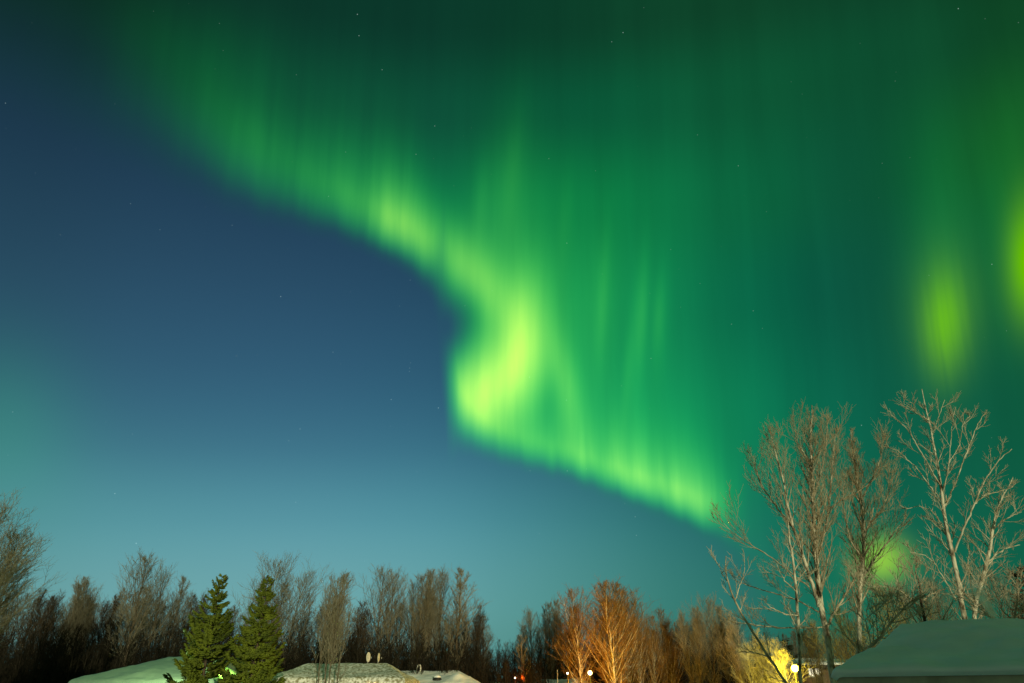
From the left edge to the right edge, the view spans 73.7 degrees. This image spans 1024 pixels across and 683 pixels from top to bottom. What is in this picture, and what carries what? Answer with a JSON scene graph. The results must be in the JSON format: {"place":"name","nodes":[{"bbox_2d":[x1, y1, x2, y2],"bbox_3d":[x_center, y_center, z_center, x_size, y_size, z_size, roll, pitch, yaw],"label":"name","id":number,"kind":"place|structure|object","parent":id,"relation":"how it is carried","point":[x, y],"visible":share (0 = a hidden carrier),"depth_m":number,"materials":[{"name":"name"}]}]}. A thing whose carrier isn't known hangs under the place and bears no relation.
{"place":"outdoors","nodes":[
{"label":"outdoors","id":0,"kind":"place"},
{"bbox_2d":[7,647,749,681],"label":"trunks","id":1,"kind":"object","parent":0,"point":[312,658],"visible":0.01,"depth_m":83.92,"materials":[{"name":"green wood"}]},
{"bbox_2d":[0,0,1023,682],"label":"sky","id":2,"kind":"structure","parent":0,"point":[507,293],"materials":[{"name":"green"}]},
{"bbox_3d":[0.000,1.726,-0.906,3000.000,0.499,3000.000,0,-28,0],"label":"ground","id":3,"kind":"structure","parent":0,"visible":0},
{"bbox_2d":[0,522,54,631],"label":"bare tree","id":4,"kind":"object","parent":3,"relation":"on","point":[11,551],"visible":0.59,"depth_m":41.71,"materials":[{"name":"brown plant"}]},
{"bbox_2d":[0,550,54,641],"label":"bare tree","id":5,"kind":"object","parent":3,"relation":"on","point":[2,593],"visible":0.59,"depth_m":40.60,"materials":[{"name":"brown plant"}]},
{"bbox_2d":[0,487,65,627],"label":"bare tree","id":6,"kind":"object","parent":3,"relation":"on","point":[6,516],"visible":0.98,"depth_m":39.34,"materials":[{"name":"brown plant"}]},
{"bbox_2d":[6,587,67,678],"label":"bare tree","id":7,"kind":"object","parent":3,"relation":"on","point":[39,628],"visible":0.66,"depth_m":60.56,"materials":[{"name":"brown plant"}]},
{"bbox_2d":[24,595,67,678],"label":"bare tree","id":8,"kind":"object","parent":3,"relation":"on","point":[55,609],"visible":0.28,"depth_m":64.42,"materials":[{"name":"brown plant"}]},
{"bbox_2d":[45,579,101,668],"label":"bare tree","id":9,"kind":"object","parent":3,"relation":"on","point":[74,607],"visible":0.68,"depth_m":65.00,"materials":[{"name":"brown plant"}]},
{"bbox_2d":[60,575,104,644],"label":"bare tree","id":10,"kind":"object","parent":3,"relation":"on","point":[86,585],"visible":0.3,"depth_m":67.38,"materials":[{"name":"brown plant"}]},
{"bbox_2d":[73,594,126,669],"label":"bare tree","id":11,"kind":"object","parent":3,"relation":"on","point":[109,621],"visible":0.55,"depth_m":65.45,"materials":[{"name":"brown plant"}]},
{"bbox_2d":[104,580,161,669],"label":"bare tree","id":12,"kind":"object","parent":3,"relation":"on","point":[117,608],"visible":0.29,"depth_m":67.06,"materials":[{"name":"brown plant"}]},
{"bbox_2d":[93,549,178,666],"bbox_3d":[-32.155,24.563,57.522,5.069,14.030,4.355,18,-33,-30],"label":"bare tree","id":13,"kind":"object","parent":3,"relation":"on","point":[137,604],"visible":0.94,"depth_m":58.44,"materials":[{"name":"brown plant"}]},
{"bbox_2d":[68,657,240,682],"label":"snowy house","id":14,"kind":"structure","parent":3,"relation":"on","point":[151,671],"depth_m":38.52,"materials":[{"name":"snow"}]},
{"bbox_2d":[139,565,189,661],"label":"bare tree","id":15,"kind":"object","parent":3,"relation":"on","point":[157,614],"visible":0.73,"depth_m":61.77,"materials":[{"name":"brown plant"}]},
{"bbox_2d":[155,572,197,658],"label":"bare tree","id":16,"kind":"object","parent":3,"relation":"on","point":[183,579],"visible":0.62,"depth_m":65.59,"materials":[{"name":"brown plant"}]},
{"bbox_2d":[173,594,210,652],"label":"bare tree","id":17,"kind":"object","parent":3,"relation":"on","point":[197,608],"visible":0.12,"depth_m":69.20,"materials":[{"name":"brown plant"}]},
{"bbox_2d":[162,573,238,682],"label":"spruce tree","id":18,"kind":"object","parent":3,"relation":"on","point":[196,657],"visible":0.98,"depth_m":33.67,"materials":[{"name":"green plant"}]},
{"bbox_2d":[215,660,249,677],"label":"gabled house","id":19,"kind":"structure","parent":3,"relation":"on","point":[230,667],"depth_m":42.17,"materials":[{"name":"green"}]},
{"bbox_2d":[216,575,286,682],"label":"spruce tree","id":20,"kind":"object","parent":3,"relation":"on","point":[246,653],"visible":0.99,"depth_m":34.01,"materials":[{"name":"green plant"}]},
{"bbox_2d":[240,571,295,661],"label":"bare tree","id":21,"kind":"object","parent":3,"relation":"on","point":[285,617],"visible":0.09,"depth_m":59.68,"materials":[{"name":"brown plant"}]},
{"bbox_2d":[227,551,333,670],"bbox_3d":[-19.145,23.747,55.486,11.190,13.569,7.004,-13,-31,24],"label":"bare tree","id":22,"kind":"object","parent":3,"relation":"on","point":[302,583],"visible":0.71,"depth_m":56.48,"materials":[{"name":"brown plant"}]},
{"bbox_2d":[311,573,342,682],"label":"sapling","id":23,"kind":"object","parent":3,"relation":"on","point":[326,623],"visible":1,"depth_m":32.88,"materials":[{"name":"brown plant"}]},
{"bbox_2d":[314,620,346,663],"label":"bare tree","id":24,"kind":"object","parent":3,"relation":"on","point":[319,651],"visible":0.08,"depth_m":56.20,"materials":[{"name":"brown plant"}]},
{"bbox_2d":[319,579,347,682],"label":"sapling","id":25,"kind":"object","parent":3,"relation":"on","point":[327,632],"visible":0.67,"depth_m":33.54,"materials":[{"name":"brown plant"}]},
{"bbox_2d":[312,571,357,663],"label":"bare tree","id":26,"kind":"object","parent":3,"relation":"on","point":[343,609],"visible":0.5,"depth_m":52.66,"materials":[{"name":"brown plant"}]},
{"bbox_2d":[325,569,349,682],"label":"sapling","id":27,"kind":"object","parent":3,"relation":"on","point":[339,627],"visible":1,"depth_m":32.46,"materials":[{"name":"brown plant"}]},
{"bbox_2d":[269,663,419,682],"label":"ranch house","id":28,"kind":"structure","parent":3,"relation":"on","point":[367,673],"depth_m":36.59,"materials":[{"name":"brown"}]},
{"bbox_2d":[366,652,371,662],"bbox_3d":[-8.194,18.503,39.067,0.280,1.330,0.505,0,-28,0],"label":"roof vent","id":29,"kind":"object","parent":28,"relation":"attached to","point":[368,656],"visible":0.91,"depth_m":39.28,"materials":[{"name":"beige metal"}]},
{"bbox_2d":[330,604,359,682],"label":"sapling","id":30,"kind":"object","parent":3,"relation":"on","point":[346,632],"visible":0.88,"depth_m":32.83,"materials":[{"name":"brown plant"}]},
{"bbox_2d":[343,599,376,662],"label":"bare tree","id":31,"kind":"object","parent":3,"relation":"on","point":[363,622],"visible":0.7,"depth_m":56.94,"materials":[{"name":"brown plant"}]},
{"bbox_2d":[350,564,416,657],"bbox_3d":[-11.079,24.935,57.047,5.500,12.882,5.279,11,-30,-20],"label":"bare tree","id":32,"kind":"object","parent":3,"relation":"on","point":[379,607],"visible":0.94,"depth_m":58.09,"materials":[{"name":"brown plant"}]},
{"bbox_2d":[374,566,414,663],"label":"bare tree","id":33,"kind":"object","parent":3,"relation":"on","point":[396,580],"visible":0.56,"depth_m":61.42,"materials":[{"name":"brown plant"}]},
{"bbox_2d":[394,568,441,669],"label":"bare tree","id":34,"kind":"object","parent":3,"relation":"on","point":[414,605],"visible":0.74,"depth_m":59.49,"materials":[{"name":"brown plant"}]},
{"bbox_2d":[0,615,855,682],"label":"brushwood","id":35,"kind":"object","parent":3,"relation":"on","point":[47,669],"visible":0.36,"depth_m":53.91,"materials":[{"name":"brown plant"}]},
{"bbox_2d":[407,568,449,667],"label":"bare tree","id":36,"kind":"object","parent":3,"relation":"on","point":[439,612],"visible":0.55,"depth_m":60.39,"materials":[{"name":"brown plant"}]},
{"bbox_2d":[401,670,479,682],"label":"bungalow","id":37,"kind":"object","parent":3,"relation":"on","point":[452,676],"visible":0.57,"depth_m":48.87,"materials":[{"name":"paint"}]},
{"bbox_2d":[432,675,441,679],"bbox_3d":[-5.341,24.211,48.618,0.680,0.820,0.663,0,-28,0],"label":"roof vent","id":38,"kind":"object","parent":37,"relation":"on","point":[436,677],"visible":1,"depth_m":48.55,"materials":[{"name":"white metal"}]},
{"bbox_2d":[424,565,457,665],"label":"bare tree","id":39,"kind":"object","parent":3,"relation":"on","point":[443,586],"visible":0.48,"depth_m":63.57,"materials":[{"name":"brown plant"}]},
{"bbox_2d":[0,583,889,682],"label":"woodland","id":40,"kind":"object","parent":3,"relation":"on","point":[794,637],"visible":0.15,"depth_m":78.52,"materials":[{"name":"brown plant"}]},
{"bbox_2d":[435,563,488,670],"bbox_3d":[-4.411,24.876,56.791,4.846,12.746,3.685,-13,-30,23],"label":"bare tree","id":41,"kind":"object","parent":3,"relation":"on","point":[460,587],"visible":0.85,"depth_m":57.82,"materials":[{"name":"brown plant"}]},
{"bbox_2d":[465,600,493,680],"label":"bare tree","id":42,"kind":"object","parent":3,"relation":"on","point":[476,632],"visible":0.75,"depth_m":64.55,"materials":[{"name":"brown plant"}]},
{"bbox_2d":[470,613,494,668],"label":"bare tree","id":43,"kind":"object","parent":3,"relation":"on","point":[486,633],"visible":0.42,"depth_m":65.86,"materials":[{"name":"brown plant"}]},
{"bbox_2d":[512,624,529,677],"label":"bare tree","id":44,"kind":"object","parent":3,"relation":"on","point":[523,650],"visible":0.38,"depth_m":69.69,"materials":[{"name":"brown plant"}]},
{"bbox_2d":[512,635,530,682],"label":"bare tree","id":45,"kind":"object","parent":3,"relation":"on","point":[522,659],"visible":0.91,"depth_m":52.28,"materials":[{"name":"brown plant"}]},
{"bbox_2d":[516,606,539,671],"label":"bare tree","id":46,"kind":"object","parent":3,"relation":"on","point":[529,633],"visible":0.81,"depth_m":66.23,"materials":[{"name":"brown plant"}]},
{"bbox_2d":[532,597,565,679],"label":"bare tree","id":47,"kind":"object","parent":3,"relation":"on","point":[547,627],"visible":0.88,"depth_m":64.09,"materials":[{"name":"brown plant"}]},
{"bbox_2d":[540,600,567,678],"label":"bare tree","id":48,"kind":"object","parent":3,"relation":"on","point":[556,605],"visible":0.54,"depth_m":64.24,"materials":[{"name":"brown plant"}]},
{"bbox_2d":[540,678,584,682],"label":"cottage","id":49,"kind":"structure","parent":3,"relation":"on","point":[563,681],"depth_m":57.30,"materials":[{"name":"paint"}]},
{"bbox_2d":[557,606,590,678],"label":"bare tree","id":50,"kind":"object","parent":3,"relation":"on","point":[571,654],"visible":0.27,"depth_m":60.32,"materials":[{"name":"brown plant"}]},
{"bbox_2d":[544,582,605,682],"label":"bare tree","id":51,"kind":"object","parent":3,"relation":"on","point":[574,628],"visible":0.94,"depth_m":52.03,"materials":[{"name":"orange plant"}]},
{"bbox_2d":[574,575,648,682],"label":"bare tree","id":52,"kind":"object","parent":3,"relation":"on","point":[606,621],"visible":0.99,"depth_m":50.82,"materials":[{"name":"orange plant"}]},
{"bbox_2d":[579,576,650,682],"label":"bare tree","id":53,"kind":"object","parent":3,"relation":"on","point":[605,639],"visible":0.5,"depth_m":52.13,"materials":[{"name":"orange plant"}]},
{"bbox_2d":[592,584,658,682],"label":"bare tree","id":54,"kind":"object","parent":3,"relation":"on","point":[628,671],"visible":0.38,"depth_m":53.04,"materials":[{"name":"orange plant"}]},
{"bbox_2d":[620,597,654,682],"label":"bare tree","id":55,"kind":"object","parent":3,"relation":"on","point":[640,676],"visible":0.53,"depth_m":53.11,"materials":[{"name":"orange plant"}]},
{"bbox_2d":[638,612,669,682],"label":"bare tree","id":56,"kind":"object","parent":3,"relation":"on","point":[653,665],"visible":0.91,"depth_m":53.34,"materials":[{"name":"brown plant"}]},
{"bbox_2d":[644,605,677,682],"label":"bare tree","id":57,"kind":"object","parent":3,"relation":"on","point":[662,636],"visible":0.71,"depth_m":54.44,"materials":[{"name":"orange plant"}]},
{"bbox_2d":[648,618,689,682],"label":"bare tree","id":58,"kind":"object","parent":3,"relation":"on","point":[675,664],"visible":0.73,"depth_m":53.90,"materials":[{"name":"orange plant"}]},
{"bbox_2d":[673,601,713,682],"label":"bare tree","id":59,"kind":"object","parent":3,"relation":"on","point":[699,669],"visible":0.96,"depth_m":51.25,"materials":[{"name":"brown plant"}]},
{"bbox_2d":[678,591,730,682],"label":"bare tree","id":60,"kind":"object","parent":3,"relation":"on","point":[708,608],"visible":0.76,"depth_m":51.20,"materials":[{"name":"brown plant"}]},
{"bbox_2d":[709,605,734,682],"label":"bare tree","id":61,"kind":"object","parent":3,"relation":"on","point":[722,625],"visible":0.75,"depth_m":50.81,"materials":[{"name":"brown plant"}]},
{"bbox_2d":[713,610,750,682],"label":"bare tree","id":62,"kind":"object","parent":3,"relation":"on","point":[738,668],"visible":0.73,"depth_m":49.21,"materials":[{"name":"brown plant"}]},
{"bbox_2d":[706,545,787,682],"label":"birch tree","id":63,"kind":"object","parent":3,"relation":"on","point":[759,642],"visible":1,"depth_m":19.11,"materials":[{"name":"brown plant"}]},
{"bbox_2d":[731,642,762,682],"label":"bare tree","id":64,"kind":"object","parent":3,"relation":"on","point":[747,661],"visible":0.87,"depth_m":36.95,"materials":[{"name":"brown plant"}]},
{"bbox_2d":[744,627,781,682],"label":"bare tree","id":65,"kind":"object","parent":3,"relation":"on","point":[763,662],"visible":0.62,"depth_m":37.02,"materials":[{"name":"brown plant"}]},
{"bbox_2d":[753,638,793,682],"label":"bare tree","id":66,"kind":"object","parent":3,"relation":"on","point":[776,648],"visible":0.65,"depth_m":35.99,"materials":[{"name":"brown plant"}]},
{"bbox_2d":[743,515,825,682],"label":"birch tree","id":67,"kind":"object","parent":3,"relation":"on","point":[796,613],"visible":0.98,"depth_m":20.91,"materials":[{"name":"beige plant"}]},
{"bbox_2d":[775,638,797,658],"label":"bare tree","id":68,"kind":"object","parent":3,"relation":"on","point":[790,647],"visible":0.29,"depth_m":52.91,"materials":[{"name":"green plant"}]},
{"bbox_2d":[763,649,813,682],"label":"bare tree","id":69,"kind":"object","parent":3,"relation":"on","point":[784,671],"visible":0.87,"depth_m":34.21,"materials":[{"name":"yellow plant"}]},
{"bbox_2d":[791,664,797,682],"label":"street lamp","id":70,"kind":"object","parent":3,"relation":"on","point":[794,667],"visible":0.96,"depth_m":32.37,"materials":[{"name":"white metal"}]},
{"bbox_2d":[709,397,883,682],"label":"birch tree","id":71,"kind":"object","parent":3,"relation":"on","point":[815,552],"visible":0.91,"depth_m":23.42,"materials":[{"name":"brown plant"}]},
{"bbox_2d":[749,658,845,682],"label":"garage","id":72,"kind":"structure","parent":3,"relation":"on","point":[807,680],"depth_m":41.80,"materials":[{"name":"yellow"}]},
{"bbox_2d":[793,617,828,682],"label":"bare tree","id":73,"kind":"object","parent":3,"relation":"on","point":[818,664],"visible":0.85,"depth_m":39.93,"materials":[{"name":"brown plant"}]},
{"bbox_2d":[805,599,874,666],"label":"bare tree","id":74,"kind":"object","parent":3,"relation":"on","point":[841,620],"visible":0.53,"depth_m":36.72,"materials":[{"name":"brown plant"}]},
{"bbox_2d":[823,417,913,653],"bbox_3d":[12.992,7.979,23.317,4.097,11.460,3.647,0,-28,0],"label":"birch tree","id":75,"kind":"object","parent":3,"relation":"on","point":[859,599],"visible":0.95,"depth_m":24.10,"materials":[{"name":"brown plant"}]},
{"bbox_2d":[821,557,931,653],"bbox_3d":[8.913,7.568,15.756,2.469,5.159,2.522,15,-31,-26],"label":"scrub tree","id":76,"kind":"object","parent":3,"relation":"on","point":[882,633],"visible":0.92,"depth_m":16.45,"materials":[{"name":"brown plant"}]},
{"bbox_2d":[846,578,918,646],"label":"bare tree","id":77,"kind":"object","parent":3,"relation":"on","point":[883,612],"visible":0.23,"depth_m":33.83,"materials":[{"name":"brown plant"}]},
{"bbox_2d":[862,582,956,639],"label":"bare tree","id":78,"kind":"object","parent":3,"relation":"on","point":[902,618],"visible":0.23,"depth_m":31.77,"materials":[{"name":"brown plant"}]},
{"bbox_2d":[831,618,1023,682],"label":"hip roof house","id":79,"kind":"structure","parent":3,"relation":"on","point":[966,651],"depth_m":10.50,"materials":[{"name":"paint"}]},
{"bbox_2d":[843,543,1012,623],"bbox_3d":[10.556,8.076,17.272,4.066,5.657,2.546,10,-29,-19],"label":"scrub tree","id":80,"kind":"object","parent":3,"relation":"on","point":[923,616],"visible":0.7,"depth_m":17.82,"materials":[{"name":"brown plant"}]},
{"bbox_2d":[902,573,971,621],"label":"bare tree","id":81,"kind":"object","parent":3,"relation":"on","point":[937,598],"visible":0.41,"depth_m":30.91,"materials":[{"name":"brown plant"}]},
{"bbox_2d":[880,390,1017,619],"bbox_3d":[13.881,6.425,20.177,5.139,11.286,3.091,0,-28,0],"label":"birch tree","id":82,"kind":"object","parent":3,"relation":"on","point":[950,549],"visible":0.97,"depth_m":21.30,"materials":[{"name":"brown plant"}]},
{"bbox_2d":[938,478,1023,619],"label":"birch tree","id":83,"kind":"object","parent":3,"relation":"on","point":[987,561],"visible":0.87,"depth_m":21.32,"materials":[{"name":"beige plant"}]},
{"bbox_2d":[939,554,1023,619],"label":"scrub tree","id":84,"kind":"object","parent":3,"relation":"on","point":[1017,589],"visible":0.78,"depth_m":17.52,"materials":[{"name":"brown plant"}]},
{"bbox_2d":[961,564,1023,618],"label":"bare tree","id":85,"kind":"object","parent":3,"relation":"on","point":[1004,600],"visible":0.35,"depth_m":30.27,"materials":[{"name":"brown plant"}]},
{"bbox_2d":[1007,566,1023,618],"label":"tree","id":86,"kind":"object","parent":3,"relation":"on","point":[1018,581],"visible":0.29,"depth_m":32.35,"materials":[{"name":"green plant"}]}
]}

